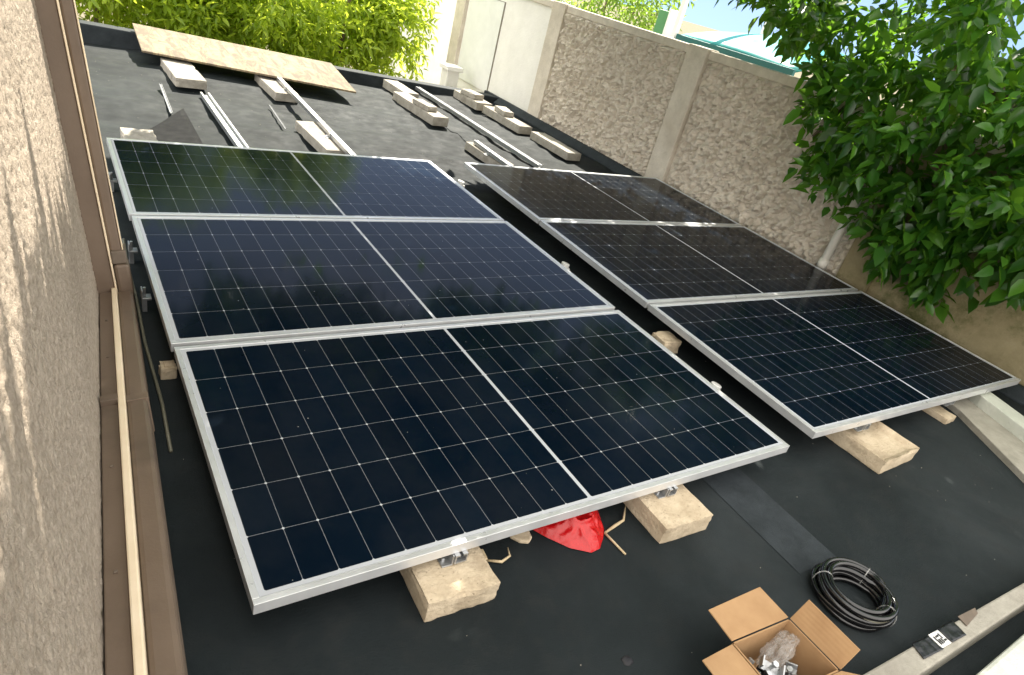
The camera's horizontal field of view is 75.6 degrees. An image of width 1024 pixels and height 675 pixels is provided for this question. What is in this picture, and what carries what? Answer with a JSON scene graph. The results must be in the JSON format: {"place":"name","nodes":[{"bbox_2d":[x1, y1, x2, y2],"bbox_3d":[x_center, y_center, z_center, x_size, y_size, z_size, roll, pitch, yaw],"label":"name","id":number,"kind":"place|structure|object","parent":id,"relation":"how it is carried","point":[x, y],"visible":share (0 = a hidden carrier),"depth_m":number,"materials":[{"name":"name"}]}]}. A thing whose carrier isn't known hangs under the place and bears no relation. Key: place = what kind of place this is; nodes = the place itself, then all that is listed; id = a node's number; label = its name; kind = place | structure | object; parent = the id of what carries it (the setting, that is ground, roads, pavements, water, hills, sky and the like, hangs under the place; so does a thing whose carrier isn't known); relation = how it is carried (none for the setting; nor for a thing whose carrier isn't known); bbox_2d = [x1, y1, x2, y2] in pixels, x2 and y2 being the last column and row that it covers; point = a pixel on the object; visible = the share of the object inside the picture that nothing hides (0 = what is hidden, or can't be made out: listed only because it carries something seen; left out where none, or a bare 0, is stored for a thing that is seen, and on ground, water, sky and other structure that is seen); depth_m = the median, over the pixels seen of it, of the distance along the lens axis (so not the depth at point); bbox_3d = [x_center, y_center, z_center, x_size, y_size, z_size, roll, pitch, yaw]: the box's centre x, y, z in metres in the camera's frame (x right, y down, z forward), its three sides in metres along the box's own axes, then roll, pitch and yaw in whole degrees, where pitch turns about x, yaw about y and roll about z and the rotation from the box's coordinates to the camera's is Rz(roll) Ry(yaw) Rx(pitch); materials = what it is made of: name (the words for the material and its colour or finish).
{"place":"outdoors","nodes":[
{"label":"outdoors","id":0,"kind":"place"},
{"bbox_2d":[75,0,985,134],"bbox_3d":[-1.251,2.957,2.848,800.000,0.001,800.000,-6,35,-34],"label":"ground","id":1,"kind":"structure","parent":0,"point":[686,27],"depth_m":204.62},
{"bbox_2d":[75,0,177,28],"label":"leafy shrub","id":2,"kind":"object","parent":1,"relation":"on","point":[95,6],"visible":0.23,"depth_m":7.48,"materials":[{"name":"green plant"}]},
{"bbox_2d":[99,0,266,45],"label":"leafy shrub","id":3,"kind":"object","parent":1,"relation":"on","point":[188,12],"visible":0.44,"depth_m":7.74,"materials":[{"name":"green plant"}]},
{"bbox_2d":[174,0,336,61],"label":"leafy shrub","id":4,"kind":"object","parent":1,"relation":"on","point":[262,11],"visible":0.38,"depth_m":8.08,"materials":[{"name":"green plant"}]},
{"bbox_2d":[251,0,348,49],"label":"leafy shrub","id":5,"kind":"object","parent":1,"relation":"on","point":[324,1],"visible":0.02,"depth_m":11.52,"materials":[{"name":"green plant"}]},
{"bbox_2d":[259,0,410,75],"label":"leafy shrub","id":6,"kind":"object","parent":1,"relation":"on","point":[338,19],"visible":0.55,"depth_m":8.90,"materials":[{"name":"green plant"}]},
{"bbox_2d":[326,0,441,81],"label":"leafy shrub","id":7,"kind":"object","parent":1,"relation":"on","point":[410,15],"visible":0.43,"depth_m":9.54,"materials":[{"name":"green plant"}]},
{"bbox_2d":[439,62,462,87],"bbox_3d":[-1.142,-2.464,9.566,0.240,2.840,0.240,-6,35,-34],"label":"gate post","id":8,"kind":"object","parent":1,"relation":"on","point":[450,75],"visible":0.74,"depth_m":8.89,"materials":[{"name":"concrete"}]},
{"bbox_2d":[370,0,570,84],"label":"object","id":9,"kind":"structure","parent":1,"relation":"on","point":[443,24],"depth_m":13.37,"materials":[{"name":"concrete"}]},
{"bbox_2d":[79,19,1023,674],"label":"flat roof","id":10,"kind":"structure","parent":1,"relation":"on","point":[935,541],"depth_m":2.37,"materials":[{"name":"rubber"}]},
{"bbox_2d":[0,0,104,674],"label":"house wall","id":11,"kind":"structure","parent":10,"relation":"on","point":[51,575],"depth_m":1.16,"materials":[{"name":"paint"}]},
{"bbox_2d":[35,0,133,293],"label":"gutter","id":12,"kind":"object","parent":11,"relation":"attached to","point":[59,23],"visible":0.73,"depth_m":2.46,"materials":[{"name":"brown paint"}]},
{"bbox_2d":[99,287,187,674],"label":"gutter","id":13,"kind":"object","parent":11,"relation":"attached to","point":[142,630],"visible":1,"depth_m":1.49,"materials":[{"name":"brown paint"}]},
{"bbox_2d":[109,172,116,191],"bbox_3d":[-2.176,-0.850,3.600,0.036,0.105,0.040,-6,35,-34],"label":"rail clamp","id":14,"kind":"object","parent":10,"relation":"on","point":[113,180],"visible":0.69,"depth_m":3.59,"materials":[{"name":"silver metal"}]},
{"bbox_2d":[128,241,137,263],"bbox_3d":[-1.724,-0.389,3.002,0.036,0.105,0.040,-6,35,-34],"label":"rail clamp","id":15,"kind":"object","parent":10,"relation":"on","point":[131,250],"visible":1,"depth_m":2.99,"materials":[{"name":"silver metal"}]},
{"bbox_2d":[120,127,157,140],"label":"concrete block","id":16,"kind":"object","parent":10,"relation":"on","point":[136,134],"depth_m":4.23,"materials":[{"name":"beige concrete"}]},
{"bbox_2d":[140,286,151,311],"bbox_3d":[-1.498,-0.159,2.703,0.036,0.105,0.040,-6,35,-34],"label":"rail clamp","id":17,"kind":"object","parent":10,"relation":"on","point":[145,297],"visible":1,"depth_m":2.69,"materials":[{"name":"silver metal"}]},
{"bbox_2d":[122,238,172,452],"bbox_3d":[-1.433,-0.048,2.566,0.020,0.074,1.451,-6,35,-34],"label":"trailing wire","id":18,"kind":"object","parent":10,"relation":"on","point":[169,443],"visible":0.78,"depth_m":2.38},
{"bbox_2d":[159,84,172,113],"bbox_3d":[-2.777,-1.922,5.292,0.023,0.010,0.841,-4,34,-32],"label":"metal strip","id":19,"kind":"object","parent":10,"relation":"on","point":[166,99],"visible":1,"depth_m":5.26,"materials":[{"name":"silver metal"}]},
{"bbox_2d":[158,360,176,379],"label":"concrete block","id":20,"kind":"object","parent":10,"relation":"on","point":[167,370],"depth_m":2.38,"materials":[{"name":"beige concrete"}]},
{"bbox_2d":[148,109,202,143],"bbox_3d":[-2.398,-1.446,4.606,0.360,0.036,1.080,-6,35,-34],"label":"felt offcut","id":21,"kind":"object","parent":10,"relation":"on","point":[178,127],"visible":0.41,"depth_m":4.65,"materials":[{"name":"grey fabric"}]},
{"bbox_2d":[160,57,206,89],"bbox_3d":[-2.987,-2.398,5.986,0.254,0.076,0.745,-7,36,-35],"label":"concrete block","id":22,"kind":"object","parent":10,"relation":"on","point":[183,73],"depth_m":5.84,"materials":[{"name":"beige concrete"}]},
{"bbox_2d":[200,92,248,147],"bbox_3d":[-2.231,-1.676,5.099,0.075,0.035,1.480,-6,35,-34],"label":"loose rail","id":23,"kind":"object","parent":10,"relation":"on","point":[228,127],"visible":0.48,"depth_m":5.07,"materials":[{"name":"silver metal"}]},
{"bbox_2d":[254,74,297,102],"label":"concrete block","id":24,"kind":"object","parent":10,"relation":"on","point":[272,87],"depth_m":6.20,"materials":[{"name":"beige concrete"}]},
{"bbox_2d":[269,105,285,128],"bbox_3d":[-1.994,-1.878,5.600,0.015,0.007,0.692,-3,34,-30],"label":"metal strip","id":25,"kind":"object","parent":10,"relation":"on","point":[277,117],"visible":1,"depth_m":5.57,"materials":[{"name":"silver metal"}]},
{"bbox_2d":[295,121,344,153],"bbox_3d":[-1.512,-1.570,5.239,0.193,0.075,0.744,-7,36,-35],"label":"concrete block","id":26,"kind":"object","parent":10,"relation":"on","point":[312,133],"depth_m":5.17,"materials":[{"name":"beige concrete"}]},
{"bbox_2d":[276,77,677,498],"bbox_3d":[-0.867,-0.982,4.391,0.075,0.040,5.855,-5,34,-32],"label":"mounting rail","id":27,"kind":"object","parent":26,"relation":"on","point":[347,150],"visible":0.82,"depth_m":5.28,"materials":[{"name":"silver metal"}]},
{"bbox_2d":[132,23,355,92],"bbox_3d":[-2.670,-2.794,6.613,2.111,0.108,0.858,3,31,-22],"label":"plywood board","id":28,"kind":"object","parent":27,"relation":"on","point":[200,50],"visible":1,"depth_m":6.57,"materials":[{"name":"beige wood"}]},
{"bbox_2d":[106,138,503,220],"bbox_3d":[-1.220,-0.954,4.087,2.118,0.035,1.134,-6,35,-34],"label":"solar panel","id":29,"kind":"object","parent":27,"relation":"on","point":[158,178],"visible":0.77,"depth_m":3.93,"materials":[{"name":"black glass"}]},
{"bbox_2d":[174,310,789,614],"bbox_3d":[-0.023,0.255,2.526,2.118,0.036,1.134,-6,35,-34],"label":"solar panel","id":30,"kind":"object","parent":27,"relation":"on","point":[337,461],"visible":1,"depth_m":2.27,"materials":[{"name":"glass"}]},
{"bbox_2d":[383,79,418,98],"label":"concrete block","id":31,"kind":"object","parent":10,"relation":"on","point":[391,86],"depth_m":7.58,"materials":[{"name":"beige concrete"}]},
{"bbox_2d":[392,91,448,126],"bbox_3d":[-0.986,-2.439,7.025,0.183,0.092,0.945,-8,36,-36],"label":"concrete block","id":32,"kind":"object","parent":10,"relation":"on","point":[404,100],"depth_m":6.86,"materials":[{"name":"beige concrete"}]},
{"bbox_2d":[412,98,436,111],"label":"broken block","id":33,"kind":"object","parent":32,"relation":"on","point":[424,104],"depth_m":6.84,"materials":[{"name":"concrete"}]},
{"bbox_2d":[399,546,499,621],"bbox_3d":[-0.243,0.613,1.977,0.229,0.075,0.451,-5,34,-32],"label":"concrete block","id":34,"kind":"object","parent":10,"relation":"on","point":[435,589],"depth_m":1.83,"materials":[{"name":"beige concrete"}]},
{"bbox_2d":[437,550,468,567],"bbox_3d":[-1.048,-0.288,3.067,0.075,0.040,3.512,-6,35,-33],"label":"mounting rail","id":35,"kind":"object","parent":34,"relation":"on","point":[454,558],"visible":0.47,"depth_m":1.87,"materials":[{"name":"silver metal"}]},
{"bbox_2d":[132,216,614,351],"bbox_3d":[-0.621,-0.351,3.307,2.118,0.035,1.134,-6,35,-34],"label":"solar panel","id":36,"kind":"object","parent":35,"relation":"on","point":[214,280],"visible":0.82,"depth_m":3.11,"materials":[{"name":"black glass"}]},
{"bbox_2d":[457,180,464,187],"bbox_3d":[-0.403,-1.198,5.142,0.070,0.056,0.055,-6,35,-34],"label":"plastic spacer","id":37,"kind":"object","parent":10,"relation":"on","point":[461,182],"visible":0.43,"depth_m":5.12,"materials":[{"name":"plastic"}]},
{"bbox_2d":[453,90,491,110],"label":"concrete block","id":38,"kind":"object","parent":10,"relation":"on","point":[475,104],"depth_m":7.97,"materials":[{"name":"beige concrete"}]},
{"bbox_2d":[460,89,483,99],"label":"broken block","id":39,"kind":"object","parent":38,"relation":"on","point":[470,93],"depth_m":8.01,"materials":[{"name":"concrete"}]},
{"bbox_2d":[415,86,541,167],"bbox_3d":[-0.481,-2.348,7.139,0.048,0.040,2.900,-6,35,-34],"label":"loose rail","id":40,"kind":"object","parent":10,"relation":"on","point":[512,149],"visible":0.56,"depth_m":6.89,"materials":[{"name":"silver metal"}]},
{"bbox_2d":[464,142,513,165],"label":"concrete block","id":41,"kind":"object","parent":10,"relation":"on","point":[472,148],"depth_m":5.99,"materials":[{"name":"beige concrete"}]},
{"bbox_2d":[473,140,870,431],"bbox_3d":[0.658,-0.691,4.621,0.075,0.040,4.254,-4,34,-32],"label":"mounting rail","id":42,"kind":"object","parent":41,"relation":"on","point":[491,153],"visible":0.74,"depth_m":5.80,"materials":[{"name":"silver metal"}]},
{"bbox_2d":[464,162,741,225],"bbox_3d":[0.784,-1.160,5.439,2.118,0.036,1.134,-5,34,-33],"label":"solar panel","id":43,"kind":"object","parent":42,"relation":"on","point":[536,195],"visible":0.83,"depth_m":5.30,"materials":[{"name":"black glass"}]},
{"bbox_2d":[539,220,857,307],"bbox_3d":[1.352,-0.555,4.637,2.118,0.036,1.134,-5,35,-33],"label":"solar panel","id":44,"kind":"object","parent":42,"relation":"on","point":[644,265],"visible":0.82,"depth_m":4.48,"materials":[{"name":"black glass"}]},
{"bbox_2d":[487,547,510,562],"bbox_3d":[-0.035,0.675,2.022,0.080,0.024,0.036,-10,38,-39],"label":"wood shaving","id":45,"kind":"object","parent":10,"relation":"on","point":[499,561],"visible":1,"depth_m":2.01,"materials":[{"name":"beige wood"}]},
{"bbox_2d":[482,105,531,134],"bbox_3d":[-0.063,-2.515,7.620,0.184,0.086,0.804,-7,35,-35],"label":"concrete block","id":46,"kind":"object","parent":10,"relation":"on","point":[514,124],"depth_m":7.48,"materials":[{"name":"beige concrete"}]},
{"bbox_2d":[494,105,513,116],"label":"broken block","id":47,"kind":"object","parent":46,"relation":"on","point":[504,111],"depth_m":7.57,"materials":[{"name":"concrete"}]},
{"bbox_2d":[510,531,531,543],"bbox_3d":[0.023,0.633,2.133,0.070,0.015,0.082,1,32,-24],"label":"wood chip","id":48,"kind":"object","parent":10,"relation":"on","point":[525,537],"visible":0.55,"depth_m":2.11,"materials":[{"name":"wood"}]},
{"bbox_2d":[95,61,994,665],"bbox_3d":[-0.375,-0.915,4.718,4.396,0.051,7.084,-6,35,-34],"label":"grit","id":49,"kind":"object","parent":10,"relation":"on","point":[451,161],"visible":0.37,"depth_m":5.58,"materials":[{"name":"concrete"}]},
{"bbox_2d":[530,131,580,160],"bbox_3d":[0.459,-2.046,7.045,0.184,0.082,0.715,-6,35,-34],"label":"concrete block","id":50,"kind":"object","parent":10,"relation":"on","point":[557,147],"depth_m":6.95,"materials":[{"name":"beige concrete"}]},
{"bbox_2d":[561,261,569,269],"bbox_3d":[0.331,-0.449,4.170,0.070,0.056,0.055,-6,35,-34],"label":"plastic spacer","id":51,"kind":"object","parent":10,"relation":"on","point":[565,264],"visible":0.39,"depth_m":4.15,"materials":[{"name":"plastic"}]},
{"bbox_2d":[533,510,603,552],"bbox_3d":[0.205,0.582,2.227,0.319,0.090,0.292,-6,35,-34],"label":"red bag","id":52,"kind":"object","parent":10,"relation":"on","point":[584,532],"visible":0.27,"depth_m":2.16,"materials":[{"name":"plastic"}]},
{"bbox_2d":[604,505,625,554],"bbox_3d":[0.354,0.648,2.262,0.077,0.020,0.223,15,28,0],"label":"dry stick","id":53,"kind":"object","parent":10,"relation":"on","point":[610,529],"visible":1,"depth_m":2.24,"materials":[{"name":"brown wood"}]},
{"bbox_2d":[621,655,633,665],"bbox_3d":[0.320,0.895,1.828,0.035,0.006,0.031,-6,35,-34],"label":"tar spot","id":54,"kind":"object","parent":10,"relation":"on","point":[626,660],"visible":1,"depth_m":1.83,"materials":[{"name":"black"}]},
{"bbox_2d":[651,331,681,353],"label":"concrete block","id":55,"kind":"object","parent":10,"relation":"on","point":[670,341],"depth_m":3.51,"materials":[{"name":"beige concrete"}]},
{"bbox_2d":[623,484,712,543],"bbox_3d":[0.503,0.554,2.445,0.235,0.078,0.437,-5,34,-32],"label":"concrete block","id":56,"kind":"object","parent":10,"relation":"on","point":[683,511],"depth_m":2.31,"materials":[{"name":"beige concrete"}]},
{"bbox_2d":[711,381,721,390],"bbox_3d":[0.997,0.250,3.255,0.070,0.056,0.055,-6,35,-34],"label":"plastic spacer","id":57,"kind":"object","parent":10,"relation":"on","point":[717,385],"visible":0.36,"depth_m":3.23,"materials":[{"name":"plastic"}]},
{"bbox_2d":[702,587,859,674],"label":"cardboard box","id":58,"kind":"object","parent":10,"relation":"on","point":[752,611],"visible":1,"depth_m":1.84,"materials":[{"name":"brown cardboard"}]},
{"bbox_2d":[746,657,759,672],"bbox_3d":[0.635,0.881,1.777,0.032,0.036,0.060,33,8,-15],"label":"metal clamp","id":59,"kind":"object","parent":58,"relation":"in","point":[751,660],"visible":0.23,"depth_m":1.77,"materials":[{"name":"silver metal"}]},
{"bbox_2d":[756,665,771,674],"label":"metal clamp","id":60,"kind":"object","parent":58,"relation":"in","point":[762,672],"visible":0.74,"depth_m":1.80,"materials":[{"name":"metal"}]},
{"bbox_2d":[758,655,785,674],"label":"metal clamp","id":61,"kind":"object","parent":58,"relation":"in","point":[772,667],"visible":1,"depth_m":1.79,"materials":[{"name":"silver metal"}]},
{"bbox_2d":[785,660,797,674],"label":"metal clamp","id":62,"kind":"object","parent":58,"relation":"in","point":[791,667],"visible":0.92,"depth_m":1.84,"materials":[{"name":"silver metal"}]},
{"bbox_2d":[816,186,865,269],"bbox_3d":[2.457,-0.759,4.984,0.077,0.804,0.113,13,29,-5],"label":"plastic pipe","id":63,"kind":"object","parent":10,"relation":"on","point":[823,262],"visible":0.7,"depth_m":4.99,"materials":[{"name":"grey plastic"}]},
{"bbox_2d":[810,557,898,631],"bbox_3d":[1.152,0.856,2.221,0.279,0.083,0.276,-6,35,-34],"label":"cable coil","id":64,"kind":"object","parent":10,"relation":"on","point":[837,603],"visible":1,"depth_m":2.19,"materials":[{"name":"black plastic"}]},
{"bbox_2d":[825,421,919,473],"bbox_3d":[1.661,0.443,3.216,0.334,0.073,0.500,-7,36,-35],"label":"concrete block","id":65,"kind":"object","parent":10,"relation":"on","point":[878,447],"depth_m":3.10,"materials":[{"name":"concrete"}]},
{"bbox_2d":[923,405,955,423],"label":"concrete block","id":66,"kind":"object","parent":10,"relation":"on","point":[941,414],"depth_m":3.61,"materials":[{"name":"beige concrete"}]},
{"bbox_2d":[942,401,955,406],"bbox_3d":[1.531,-0.548,4.794,0.075,0.040,3.460,-5,35,-33],"label":"mounting rail","id":67,"kind":"object","parent":66,"relation":"on","point":[949,403],"visible":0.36,"depth_m":3.61,"materials":[{"name":"silver metal"}]},
{"bbox_2d":[647,291,1020,438],"bbox_3d":[1.921,0.051,3.837,2.118,0.037,1.134,-5,35,-33],"label":"solar panel","id":68,"kind":"object","parent":67,"relation":"on","point":[812,366],"visible":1,"depth_m":3.65,"materials":[{"name":"black glass"}]},
{"bbox_2d":[864,583,1023,674],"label":"roof kerb","id":69,"kind":"structure","parent":10,"relation":"on","point":[990,617],"depth_m":2.12,"materials":[{"name":"concrete"}]},
{"bbox_2d":[912,636,943,658],"bbox_3d":[1.272,0.949,2.024,0.109,0.005,0.051,-3,33,-30],"label":"tape strip","id":70,"kind":"object","parent":69,"relation":"on","point":[926,646],"visible":1,"depth_m":2.02,"materials":[{"name":"black plastic"}]},
{"bbox_2d":[928,630,950,647],"bbox_3d":[1.342,0.945,2.070,0.056,0.004,0.048,-4,34,-31],"label":"paper label","id":71,"kind":"object","parent":69,"relation":"on","point":[940,639],"visible":1,"depth_m":2.07,"materials":[{"name":"white paper"}]},
{"bbox_2d":[938,620,965,641],"bbox_3d":[1.409,0.939,2.110,0.100,0.006,0.057,-6,35,-34],"label":"tape strip","id":72,"kind":"object","parent":69,"relation":"on","point":[951,631],"visible":1,"depth_m":2.11,"materials":[{"name":"black plastic"}]},
{"bbox_2d":[958,608,977,625],"bbox_3d":[1.519,0.924,2.191,0.120,0.002,0.035,-6,35,-34],"label":"cardboard scrap","id":73,"kind":"object","parent":69,"relation":"on","point":[966,618],"visible":1,"depth_m":2.18,"materials":[{"name":"brown cardboard"}]},
{"bbox_2d":[946,392,1023,482],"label":"side kerb","id":74,"kind":"structure","parent":10,"relation":"on","point":[993,422],"depth_m":3.61,"materials":[{"name":"concrete"}]},
{"bbox_2d":[556,0,696,31],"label":"leafy shrub","id":75,"kind":"object","parent":1,"relation":"on","point":[633,7],"visible":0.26,"depth_m":9.18,"materials":[{"name":"green plant"}]},
{"bbox_2d":[653,9,678,36],"bbox_3d":[1.510,-2.337,9.246,0.210,4.170,0.210,-6,35,-34],"label":"meter cabinet","id":76,"kind":"object","parent":1,"relation":"on","point":[665,22],"visible":0.31,"depth_m":8.25,"materials":[{"name":"white metal"}]},
{"bbox_2d":[446,0,1023,385],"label":"concrete fence","id":77,"kind":"object","parent":1,"relation":"on","point":[702,124],"visible":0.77,"depth_m":6.15,"materials":[{"name":"beige concrete"}]},
{"bbox_2d":[670,0,843,75],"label":"awning shelter","id":78,"kind":"object","parent":1,"relation":"on","point":[749,47],"visible":0.33,"depth_m":7.61,"materials":[{"name":"teal paint"}]},
{"bbox_2d":[714,0,1023,323],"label":"leafy tree","id":79,"kind":"object","parent":1,"relation":"on","point":[966,67],"visible":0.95,"depth_m":4.19,"materials":[{"name":"green plant"}]},
{"bbox_2d":[976,634,1023,674],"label":"ledge","id":80,"kind":"object","parent":1,"relation":"on","point":[1009,660],"depth_m":2.01,"materials":[{"name":"white"}]},
{"bbox_2d":[618,0,1023,79],"label":"sky","id":81,"kind":"structure","parent":0,"point":[721,17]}
]}

